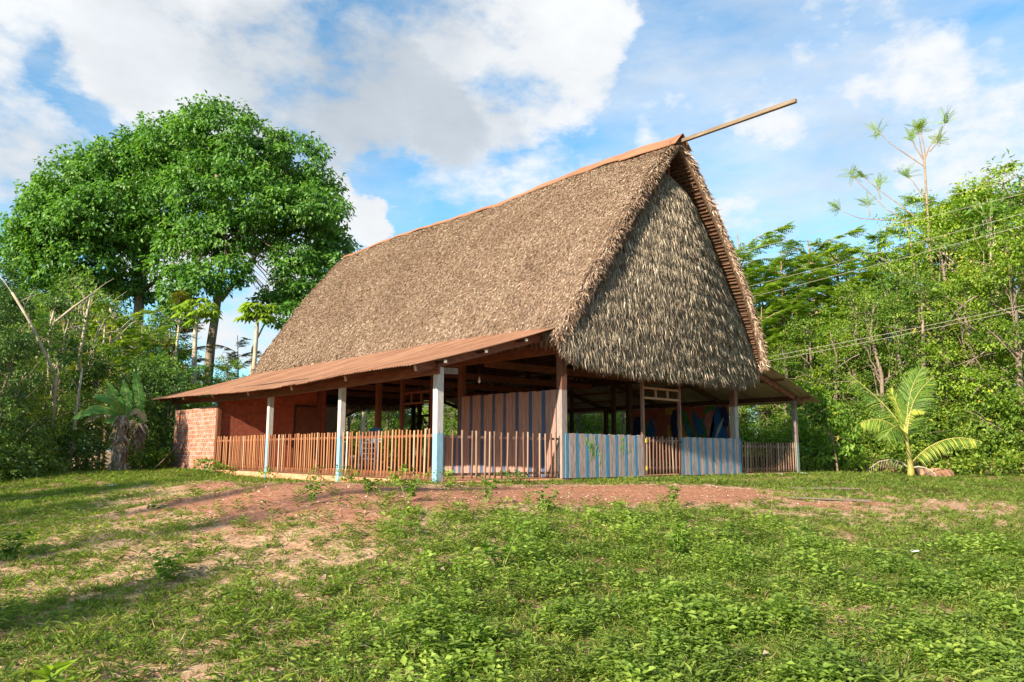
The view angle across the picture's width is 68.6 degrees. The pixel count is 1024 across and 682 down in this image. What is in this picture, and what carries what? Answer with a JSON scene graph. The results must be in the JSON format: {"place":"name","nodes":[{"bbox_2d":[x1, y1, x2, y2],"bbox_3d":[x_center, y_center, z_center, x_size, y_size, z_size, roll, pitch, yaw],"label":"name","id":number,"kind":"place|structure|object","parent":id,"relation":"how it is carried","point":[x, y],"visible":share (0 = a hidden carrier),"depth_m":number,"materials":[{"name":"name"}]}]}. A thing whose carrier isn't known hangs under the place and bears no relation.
{"place":"outdoors","nodes":[
{"label":"outdoors","id":0,"kind":"place"},
{"bbox_2d":[0,451,1023,681],"bbox_3d":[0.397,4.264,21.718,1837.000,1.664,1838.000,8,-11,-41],"label":"ground","id":1,"kind":"structure","parent":0,"point":[616,490],"depth_m":9.61,"materials":[{"name":"brown soil"}]},
{"bbox_2d":[0,529,32,560],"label":"tall weed","id":2,"kind":"object","parent":1,"relation":"on","point":[13,548],"visible":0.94,"depth_m":8.38,"materials":[{"name":"green plant"}]},
{"bbox_2d":[0,290,41,442],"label":"tree","id":3,"kind":"object","parent":1,"relation":"on","point":[6,315],"visible":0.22,"depth_m":26.45,"materials":[{"name":"green plant"}]},
{"bbox_2d":[0,256,48,396],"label":"tree","id":4,"kind":"object","parent":1,"relation":"on","point":[11,281],"visible":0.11,"depth_m":38.73,"materials":[{"name":"green plant"}]},
{"bbox_2d":[0,281,54,433],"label":"tree","id":5,"kind":"object","parent":1,"relation":"on","point":[13,304],"visible":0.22,"depth_m":28.71,"materials":[{"name":"green plant"}]},
{"bbox_2d":[0,326,56,468],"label":"tree","id":6,"kind":"object","parent":1,"relation":"on","point":[10,354],"visible":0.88,"depth_m":24.16,"materials":[{"name":"green plant"}]},
{"bbox_2d":[0,277,57,438],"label":"dead stem","id":7,"kind":"object","parent":1,"relation":"on","point":[55,386],"visible":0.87,"depth_m":28.07,"materials":[{"name":"grey wood"}]},
{"bbox_2d":[1,348,67,465],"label":"tree","id":8,"kind":"object","parent":1,"relation":"on","point":[38,402],"visible":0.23,"depth_m":26.80,"materials":[{"name":"green plant"}]},
{"bbox_2d":[1,286,83,429],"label":"tree","id":9,"kind":"object","parent":1,"relation":"on","point":[42,324],"visible":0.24,"depth_m":30.71,"materials":[{"name":"green plant"}]},
{"bbox_2d":[28,378,67,461],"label":"tree","id":10,"kind":"object","parent":1,"relation":"on","point":[49,388],"visible":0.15,"depth_m":28.86,"materials":[{"name":"green plant"}]},
{"bbox_2d":[10,281,93,441],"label":"tree","id":11,"kind":"object","parent":1,"relation":"on","point":[59,305],"visible":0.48,"depth_m":32.69,"materials":[{"name":"green plant"}]},
{"bbox_2d":[0,417,109,481],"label":"undergrowth","id":12,"kind":"object","parent":1,"relation":"on","point":[32,459],"visible":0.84,"depth_m":25.50,"materials":[{"name":"green plant"}]},
{"bbox_2d":[28,658,81,681],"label":"seedling","id":13,"kind":"object","parent":1,"relation":"on","point":[46,673],"visible":1,"depth_m":4.48,"materials":[{"name":"green plant"}]},
{"bbox_2d":[25,325,104,428],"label":"tree","id":14,"kind":"object","parent":1,"relation":"on","point":[71,362],"visible":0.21,"depth_m":33.46,"materials":[{"name":"green plant"}]},
{"bbox_2d":[18,289,112,424],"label":"tree","id":15,"kind":"object","parent":1,"relation":"on","point":[87,337],"visible":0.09,"depth_m":38.39,"materials":[{"name":"green plant"}]},
{"bbox_2d":[58,346,84,469],"bbox_3d":[-16.510,2.699,28.083,1.035,4.970,0.917,8,-11,-41],"label":"dead stem","id":16,"kind":"object","parent":1,"relation":"on","point":[77,404],"visible":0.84,"depth_m":28.46,"materials":[{"name":"wood"}]},
{"bbox_2d":[43,263,116,464],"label":"tree","id":17,"kind":"object","parent":1,"relation":"on","point":[66,282],"visible":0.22,"depth_m":43.44,"materials":[{"name":"green plant"}]},
{"bbox_2d":[54,354,121,467],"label":"tree","id":18,"kind":"object","parent":1,"relation":"on","point":[94,374],"visible":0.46,"depth_m":33.00,"materials":[{"name":"green plant"}]},
{"bbox_2d":[40,271,135,465],"bbox_3d":[-19.794,1.534,34.648,4.638,9.449,4.680,4,-9,-23],"label":"tree","id":19,"kind":"object","parent":1,"relation":"on","point":[90,303],"visible":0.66,"depth_m":35.10,"materials":[{"name":"green plant"}]},
{"bbox_2d":[40,306,157,466],"bbox_3d":[-20.120,2.322,36.758,5.649,8.698,5.330,0,-9,5],"label":"tree","id":20,"kind":"object","parent":1,"relation":"on","point":[114,325],"visible":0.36,"depth_m":37.13,"materials":[{"name":"green plant"}]},
{"bbox_2d":[49,288,148,461],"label":"tree","id":21,"kind":"object","parent":1,"relation":"on","point":[118,306],"visible":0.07,"depth_m":45.83,"materials":[{"name":"green plant"}]},
{"bbox_2d":[0,110,208,464],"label":"tree","id":22,"kind":"object","parent":1,"relation":"on","point":[54,231],"visible":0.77,"depth_m":47.31,"materials":[{"name":"green plant"}]},
{"bbox_2d":[71,380,146,470],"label":"palm tree","id":23,"kind":"object","parent":1,"relation":"on","point":[118,413],"visible":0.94,"depth_m":27.16,"materials":[{"name":"green plant"}]},
{"bbox_2d":[82,308,157,431],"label":"tree","id":24,"kind":"object","parent":1,"relation":"on","point":[135,326],"visible":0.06,"depth_m":44.55,"materials":[{"name":"green plant"}]},
{"bbox_2d":[127,371,147,469],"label":"banana plant","id":25,"kind":"object","parent":1,"relation":"on","point":[139,431],"visible":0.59,"depth_m":28.44,"materials":[{"name":"green plant"}]},
{"bbox_2d":[99,325,175,446],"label":"tree","id":26,"kind":"object","parent":1,"relation":"on","point":[141,341],"visible":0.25,"depth_m":39.56,"materials":[{"name":"green plant"}]},
{"bbox_2d":[114,353,175,451],"bbox_3d":[-15.285,2.985,31.390,2.647,4.979,2.541,1,-9,-3],"label":"bush","id":27,"kind":"object","parent":1,"relation":"on","point":[126,378],"visible":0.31,"depth_m":31.22,"materials":[{"name":"green plant"}]},
{"bbox_2d":[126,442,170,469],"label":"bush","id":28,"kind":"object","parent":1,"relation":"on","point":[144,461],"visible":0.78,"depth_m":28.07,"materials":[{"name":"green plant"}]},
{"bbox_2d":[126,387,172,452],"bbox_3d":[-14.443,3.511,29.809,2.442,3.380,2.616,8,-11,-41],"label":"bush","id":29,"kind":"object","parent":1,"relation":"on","point":[150,427],"visible":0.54,"depth_m":29.69,"materials":[{"name":"green plant"}]},
{"bbox_2d":[131,447,178,468],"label":"bush","id":30,"kind":"object","parent":1,"relation":"on","point":[159,459],"visible":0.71,"depth_m":28.28,"materials":[{"name":"green plant"}]},
{"bbox_2d":[129,360,195,465],"bbox_3d":[-14.469,3.052,30.687,2.526,4.599,2.596,8,-11,-41],"label":"bush","id":31,"kind":"object","parent":1,"relation":"on","point":[166,381],"visible":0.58,"depth_m":30.70,"materials":[{"name":"green plant"}]},
{"bbox_2d":[141,544,183,583],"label":"tall weed","id":32,"kind":"object","parent":1,"relation":"on","point":[166,573],"visible":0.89,"depth_m":7.34,"materials":[{"name":"green plant"}]},
{"bbox_2d":[140,351,189,465],"bbox_3d":[-16.006,3.247,34.911,2.989,5.558,2.876,8,-11,-41],"label":"bush","id":33,"kind":"object","parent":1,"relation":"on","point":[158,358],"visible":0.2,"depth_m":34.74,"materials":[{"name":"green plant"}]},
{"bbox_2d":[124,301,208,417],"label":"tree","id":34,"kind":"object","parent":1,"relation":"on","point":[160,319],"visible":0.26,"depth_m":42.86,"materials":[{"name":"green plant"}]},
{"bbox_2d":[124,288,216,462],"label":"tree","id":35,"kind":"object","parent":1,"relation":"on","point":[187,329],"visible":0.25,"depth_m":43.64,"materials":[{"name":"green plant"}]},
{"bbox_2d":[162,308,200,361],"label":"tree","id":36,"kind":"object","parent":1,"relation":"on","point":[168,311],"visible":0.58,"depth_m":42.40,"materials":[{"name":"green plant"}]},
{"bbox_2d":[166,371,212,450],"bbox_3d":[-16.015,3.824,36.502,2.791,4.992,2.621,8,-11,-41],"label":"bush","id":37,"kind":"object","parent":1,"relation":"on","point":[198,404],"visible":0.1,"depth_m":36.78,"materials":[{"name":"green plant"}]},
{"bbox_2d":[171,298,222,406],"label":"tree","id":38,"kind":"object","parent":1,"relation":"on","point":[202,311],"visible":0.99,"depth_m":39.87,"materials":[{"name":"green plant"}]},
{"bbox_2d":[174,363,219,410],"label":"tree","id":39,"kind":"object","parent":1,"relation":"on","point":[200,378],"visible":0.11,"depth_m":40.64,"materials":[{"name":"green plant"}]},
{"bbox_2d":[197,354,245,407],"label":"tree","id":40,"kind":"object","parent":1,"relation":"on","point":[226,367],"visible":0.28,"depth_m":44.04,"materials":[{"name":"green plant"}]},
{"bbox_2d":[209,335,261,383],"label":"tree","id":41,"kind":"object","parent":1,"relation":"on","point":[236,355],"visible":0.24,"depth_m":46.94,"materials":[{"name":"green plant"}]},
{"bbox_2d":[128,89,363,404],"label":"tree","id":42,"kind":"object","parent":1,"relation":"on","point":[298,196],"visible":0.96,"depth_m":46.85,"materials":[{"name":"green plant"}]},
{"bbox_2d":[232,302,279,371],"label":"tree","id":43,"kind":"object","parent":1,"relation":"on","point":[261,312],"visible":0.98,"depth_m":44.75,"materials":[{"name":"green plant"}]},
{"bbox_2d":[304,477,325,504],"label":"tall weed","id":44,"kind":"object","parent":1,"relation":"on","point":[310,487],"visible":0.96,"depth_m":11.26,"materials":[{"name":"green plant"}]},
{"bbox_2d":[344,410,398,454],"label":"tree","id":45,"kind":"object","parent":1,"relation":"on","point":[366,429],"visible":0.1,"depth_m":55.06,"materials":[{"name":"green plant"}]},
{"bbox_2d":[354,410,410,464],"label":"tree","id":46,"kind":"object","parent":1,"relation":"on","point":[387,422],"visible":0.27,"depth_m":52.59,"materials":[{"name":"green plant"}]},
{"bbox_2d":[369,408,445,463],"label":"tree","id":47,"kind":"object","parent":1,"relation":"on","point":[406,417],"visible":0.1,"depth_m":55.02,"materials":[{"name":"green plant"}]},
{"bbox_2d":[394,474,423,500],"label":"tall weed","id":48,"kind":"object","parent":1,"relation":"on","point":[410,489],"visible":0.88,"depth_m":11.62,"materials":[{"name":"green plant"}]},
{"bbox_2d":[405,400,456,464],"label":"tree","id":49,"kind":"object","parent":1,"relation":"on","point":[426,411],"visible":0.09,"depth_m":53.07,"materials":[{"name":"green plant"}]},
{"bbox_2d":[151,98,820,483],"bbox_3d":[-2.066,0.015,28.813,17.233,10.524,28.101,8,-11,-41],"label":"thatched hut","id":50,"kind":"object","parent":1,"relation":"on","point":[611,286],"visible":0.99,"depth_m":22.34,"materials":[{"name":"brown plant"}]},
{"bbox_2d":[216,434,265,470],"bbox_3d":[-8.840,3.619,24.366,0.059,1.100,4.220,8,-11,-41],"label":"picket fence","id":51,"kind":"object","parent":50,"relation":"attached to","point":[239,452],"visible":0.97,"depth_m":24.12,"materials":[{"name":"red wood"}]},
{"bbox_2d":[267,432,336,473],"bbox_3d":[-5.926,3.142,21.063,0.059,1.096,4.349,8,-11,-41],"label":"picket fence","id":52,"kind":"object","parent":50,"relation":"attached to","point":[303,453],"visible":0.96,"depth_m":20.89,"materials":[{"name":"red wood"}]},
{"bbox_2d":[292,405,316,467],"bbox_3d":[-7.772,3.606,28.241,1.000,2.360,0.070,8,-11,-41],"label":"door","id":53,"kind":"structure","parent":50,"relation":"in","point":[304,417],"depth_m":28.23,"materials":[{"name":"red wood"}]},
{"bbox_2d":[341,429,431,478],"bbox_3d":[-3.038,2.665,17.790,0.059,1.099,4.154,8,-11,-41],"label":"picket fence","id":54,"kind":"object","parent":50,"relation":"attached to","point":[385,436],"visible":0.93,"depth_m":17.65,"materials":[{"name":"red wood"}]},
{"bbox_2d":[443,430,559,478],"bbox_3d":[-0.141,2.634,17.426,3.659,1.080,0.059,8,-11,-41],"label":"picket fence","id":55,"kind":"object","parent":50,"relation":"attached to","point":[476,437],"visible":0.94,"depth_m":17.25,"materials":[{"name":"brown wood"}]},
{"bbox_2d":[645,436,681,473],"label":"picket gate","id":56,"kind":"structure","parent":50,"relation":"attached to","point":[660,440],"depth_m":21.07,"materials":[{"name":"brown wood"}]},
{"bbox_2d":[741,441,796,471],"bbox_3d":[8.508,3.838,24.882,3.572,0.979,0.059,8,-11,-41],"label":"picket fence","id":57,"kind":"object","parent":50,"relation":"attached to","point":[787,447],"visible":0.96,"depth_m":24.88,"materials":[{"name":"brown wood"}]},
{"bbox_2d":[477,474,501,501],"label":"tall weed","id":58,"kind":"object","parent":1,"relation":"on","point":[489,492],"visible":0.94,"depth_m":12.01,"materials":[{"name":"green plant"}]},
{"bbox_2d":[5,482,999,679],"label":"pebbles","id":59,"kind":"object","parent":1,"relation":"on","point":[154,675],"visible":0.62,"depth_m":11.48,"materials":[{"name":"beige stone"}]},
{"bbox_2d":[479,521,531,570],"bbox_3d":[-0.064,2.111,7.641,0.533,0.528,0.326,-2,-9,12],"label":"tall weed","id":60,"kind":"object","parent":1,"relation":"on","point":[507,549],"visible":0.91,"depth_m":7.64,"materials":[{"name":"green plant"}]},
{"bbox_2d":[0,479,1016,681],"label":"fallen leaves","id":61,"kind":"object","parent":1,"relation":"on","point":[765,652],"visible":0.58,"depth_m":7.02,"materials":[{"name":"brown plant"}]},
{"bbox_2d":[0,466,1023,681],"bbox_3d":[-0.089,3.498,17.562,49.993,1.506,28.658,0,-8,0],"label":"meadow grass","id":62,"kind":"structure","parent":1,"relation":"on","point":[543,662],"depth_m":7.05,"materials":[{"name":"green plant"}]},
{"bbox_2d":[0,467,1023,681],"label":"meadow weeds","id":63,"kind":"object","parent":1,"relation":"on","point":[779,604],"visible":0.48,"depth_m":6.59,"materials":[{"name":"green plant"}]},
{"bbox_2d":[534,486,559,511],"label":"tall weed","id":64,"kind":"object","parent":1,"relation":"on","point":[544,501],"visible":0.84,"depth_m":11.31,"materials":[{"name":"green plant"}]},
{"bbox_2d":[556,413,610,445],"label":"tree","id":65,"kind":"object","parent":1,"relation":"on","point":[579,429],"visible":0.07,"depth_m":40.36,"materials":[{"name":"green plant"}]},
{"bbox_2d":[599,411,651,462],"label":"tree","id":66,"kind":"object","parent":1,"relation":"on","point":[622,419],"visible":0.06,"depth_m":39.25,"materials":[{"name":"green plant"}]},
{"bbox_2d":[663,521,688,555],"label":"tall weed","id":67,"kind":"object","parent":1,"relation":"on","point":[677,542],"visible":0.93,"depth_m":8.51,"materials":[{"name":"green plant"}]},
{"bbox_2d":[729,405,777,444],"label":"tree","id":68,"kind":"object","parent":1,"relation":"on","point":[741,413],"visible":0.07,"depth_m":38.41,"materials":[{"name":"green plant"}]},
{"bbox_2d":[742,266,809,436],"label":"tree","id":69,"kind":"object","parent":1,"relation":"on","point":[767,304],"visible":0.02,"depth_m":45.54,"materials":[{"name":"green plant"}]},
{"bbox_2d":[731,221,824,441],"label":"tree","id":70,"kind":"object","parent":1,"relation":"on","point":[741,256],"visible":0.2,"depth_m":42.54,"materials":[{"name":"green plant"}]},
{"bbox_2d":[741,306,818,426],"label":"tree","id":71,"kind":"object","parent":1,"relation":"on","point":[775,336],"visible":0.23,"depth_m":39.59,"materials":[{"name":"green plant"}]},
{"bbox_2d":[756,338,813,455],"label":"tree","id":72,"kind":"object","parent":1,"relation":"on","point":[786,375],"visible":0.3,"depth_m":37.51,"materials":[{"name":"green plant"}]},
{"bbox_2d":[740,240,849,394],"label":"tree","id":73,"kind":"object","parent":1,"relation":"on","point":[773,273],"visible":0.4,"depth_m":41.24,"materials":[{"name":"green plant"}]},
{"bbox_2d":[763,313,863,448],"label":"tree","id":74,"kind":"object","parent":1,"relation":"on","point":[801,327],"visible":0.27,"depth_m":39.02,"materials":[{"name":"green plant"}]},
{"bbox_2d":[799,435,845,467],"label":"bush","id":75,"kind":"object","parent":1,"relation":"on","point":[814,454],"visible":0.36,"depth_m":31.97,"materials":[{"name":"green plant"}]},
{"bbox_2d":[780,381,865,471],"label":"tree","id":76,"kind":"object","parent":1,"relation":"on","point":[820,437],"visible":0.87,"depth_m":29.26,"materials":[{"name":"green plant"}]},
{"bbox_2d":[758,224,894,426],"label":"tree","id":77,"kind":"object","parent":1,"relation":"on","point":[824,252],"visible":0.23,"depth_m":42.39,"materials":[{"name":"green plant"}]},
{"bbox_2d":[788,315,875,442],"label":"tree","id":78,"kind":"object","parent":1,"relation":"on","point":[837,364],"visible":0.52,"depth_m":36.84,"materials":[{"name":"green plant"}]},
{"bbox_2d":[786,238,907,402],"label":"tree","id":79,"kind":"object","parent":1,"relation":"on","point":[852,251],"visible":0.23,"depth_m":42.98,"materials":[{"name":"green plant"}]},
{"bbox_2d":[804,274,898,450],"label":"tree","id":80,"kind":"object","parent":1,"relation":"on","point":[861,290],"visible":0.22,"depth_m":37.53,"materials":[{"name":"green plant"}]},
{"bbox_2d":[822,441,883,471],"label":"bush","id":81,"kind":"object","parent":1,"relation":"on","point":[854,460],"visible":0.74,"depth_m":30.33,"materials":[{"name":"green plant"}]},
{"bbox_2d":[827,165,916,381],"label":"tree","id":82,"kind":"object","parent":1,"relation":"on","point":[835,205],"visible":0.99,"depth_m":40.07,"materials":[{"name":"green plant"}]},
{"bbox_2d":[823,231,926,412],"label":"tree","id":83,"kind":"object","parent":1,"relation":"on","point":[871,236],"visible":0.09,"depth_m":43.84,"materials":[{"name":"green plant"}]},
{"bbox_2d":[730,396,1023,475],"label":"undergrowth","id":84,"kind":"object","parent":1,"relation":"on","point":[966,457],"visible":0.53,"depth_m":31.19,"materials":[{"name":"green plant"}]},
{"bbox_2d":[819,285,951,460],"bbox_3d":[17.317,1.713,35.138,5.652,8.732,5.977,8,-11,-42],"label":"tree","id":85,"kind":"object","parent":1,"relation":"on","point":[871,305],"visible":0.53,"depth_m":34.88,"materials":[{"name":"green plant"}]},
{"bbox_2d":[833,273,937,401],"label":"tree","id":86,"kind":"object","parent":1,"relation":"on","point":[868,282],"visible":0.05,"depth_m":42.26,"materials":[{"name":"green plant"}]},
{"bbox_2d":[839,247,933,389],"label":"tree","id":87,"kind":"object","parent":1,"relation":"on","point":[881,269],"visible":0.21,"depth_m":41.38,"materials":[{"name":"green plant"}]},
{"bbox_2d":[752,450,1023,473],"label":"dry grass","id":88,"kind":"structure","parent":1,"relation":"on","point":[916,463],"depth_m":31.14,"materials":[{"name":"plant"}]},
{"bbox_2d":[842,271,966,417],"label":"tree","id":89,"kind":"object","parent":1,"relation":"on","point":[897,295],"visible":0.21,"depth_m":36.57,"materials":[{"name":"green plant"}]},
{"bbox_2d":[847,364,981,476],"bbox_3d":[14.534,2.978,27.563,3.976,4.453,3.017,1,-9,-8],"label":"banana plant","id":90,"kind":"object","parent":1,"relation":"on","point":[908,418],"visible":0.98,"depth_m":27.55,"materials":[{"name":"green plant"}]},
{"bbox_2d":[841,226,1013,399],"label":"tree","id":91,"kind":"object","parent":1,"relation":"on","point":[917,251],"visible":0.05,"depth_m":41.26,"materials":[{"name":"green plant"}]},
{"bbox_2d":[875,267,989,458],"bbox_3d":[19.046,1.227,34.307,5.032,9.495,4.809,0,-9,3],"label":"tree","id":92,"kind":"object","parent":1,"relation":"on","point":[920,290],"visible":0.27,"depth_m":34.20,"materials":[{"name":"green plant"}]},
{"bbox_2d":[914,468,954,476],"bbox_3d":[16.023,5.040,28.645,1.350,0.378,0.720,0,-8,0],"label":"rock","id":93,"kind":"object","parent":1,"relation":"on","point":[938,472],"visible":0.61,"depth_m":28.39,"materials":[{"name":"beige stone"}]},
{"bbox_2d":[856,105,1017,410],"bbox_3d":[21.074,-2.993,37.221,7.376,18.183,3.687,-4,-10,28],"label":"tree","id":94,"kind":"object","parent":1,"relation":"on","point":[909,137],"visible":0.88,"depth_m":37.76,"materials":[{"name":"green plant"}]},
{"bbox_2d":[853,160,1023,384],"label":"tree","id":95,"kind":"object","parent":1,"relation":"on","point":[908,201],"visible":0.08,"depth_m":42.24,"materials":[{"name":"green plant"}]},
{"bbox_2d":[876,202,1003,386],"bbox_3d":[23.153,-0.538,39.382,7.468,14.489,7.534,3,-9,-18],"label":"tree","id":96,"kind":"object","parent":1,"relation":"on","point":[938,242],"visible":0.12,"depth_m":39.51,"materials":[{"name":"green plant"}]},
{"bbox_2d":[878,223,1010,455],"bbox_3d":[20.366,0.173,34.918,6.176,11.652,5.902,3,-9,-17],"label":"tree","id":97,"kind":"object","parent":1,"relation":"on","point":[951,242],"visible":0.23,"depth_m":34.94,"materials":[{"name":"green plant"}]},
{"bbox_2d":[898,180,1023,386],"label":"tree","id":98,"kind":"object","parent":1,"relation":"on","point":[967,216],"visible":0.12,"depth_m":37.29,"materials":[{"name":"green plant"}]},
{"bbox_2d":[913,181,1019,407],"bbox_3d":[25.011,-0.631,39.216,8.129,14.909,7.870,0,-9,4],"label":"tree","id":99,"kind":"object","parent":1,"relation":"on","point":[924,213],"visible":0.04,"depth_m":39.26,"materials":[{"name":"green plant"}]},
{"bbox_2d":[912,241,1023,452],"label":"tree","id":100,"kind":"object","parent":1,"relation":"on","point":[964,270],"visible":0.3,"depth_m":32.75,"materials":[{"name":"green plant"}]},
{"bbox_2d":[913,267,1023,458],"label":"tree","id":101,"kind":"object","parent":1,"relation":"on","point":[965,375],"visible":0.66,"depth_m":32.48,"materials":[{"name":"green plant"}]},
{"bbox_2d":[915,180,1023,402],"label":"tree","id":102,"kind":"object","parent":1,"relation":"on","point":[995,207],"visible":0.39,"depth_m":35.76,"materials":[{"name":"green plant"}]},
{"bbox_2d":[934,148,1023,384],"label":"tree","id":103,"kind":"object","parent":1,"relation":"on","point":[1020,183],"visible":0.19,"depth_m":37.51,"materials":[{"name":"green plant"}]},
{"bbox_2d":[936,214,1023,456],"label":"tree","id":104,"kind":"object","parent":1,"relation":"on","point":[1019,367],"visible":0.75,"depth_m":30.70,"materials":[{"name":"green plant"}]},
{"bbox_2d":[948,205,1023,434],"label":"tree","id":105,"kind":"object","parent":1,"relation":"on","point":[1002,304],"visible":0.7,"depth_m":30.70,"materials":[{"name":"green plant"}]},
{"bbox_2d":[0,0,1023,450],"label":"sky","id":106,"kind":"structure","parent":0,"point":[432,111],"materials":[{"name":"blue"}]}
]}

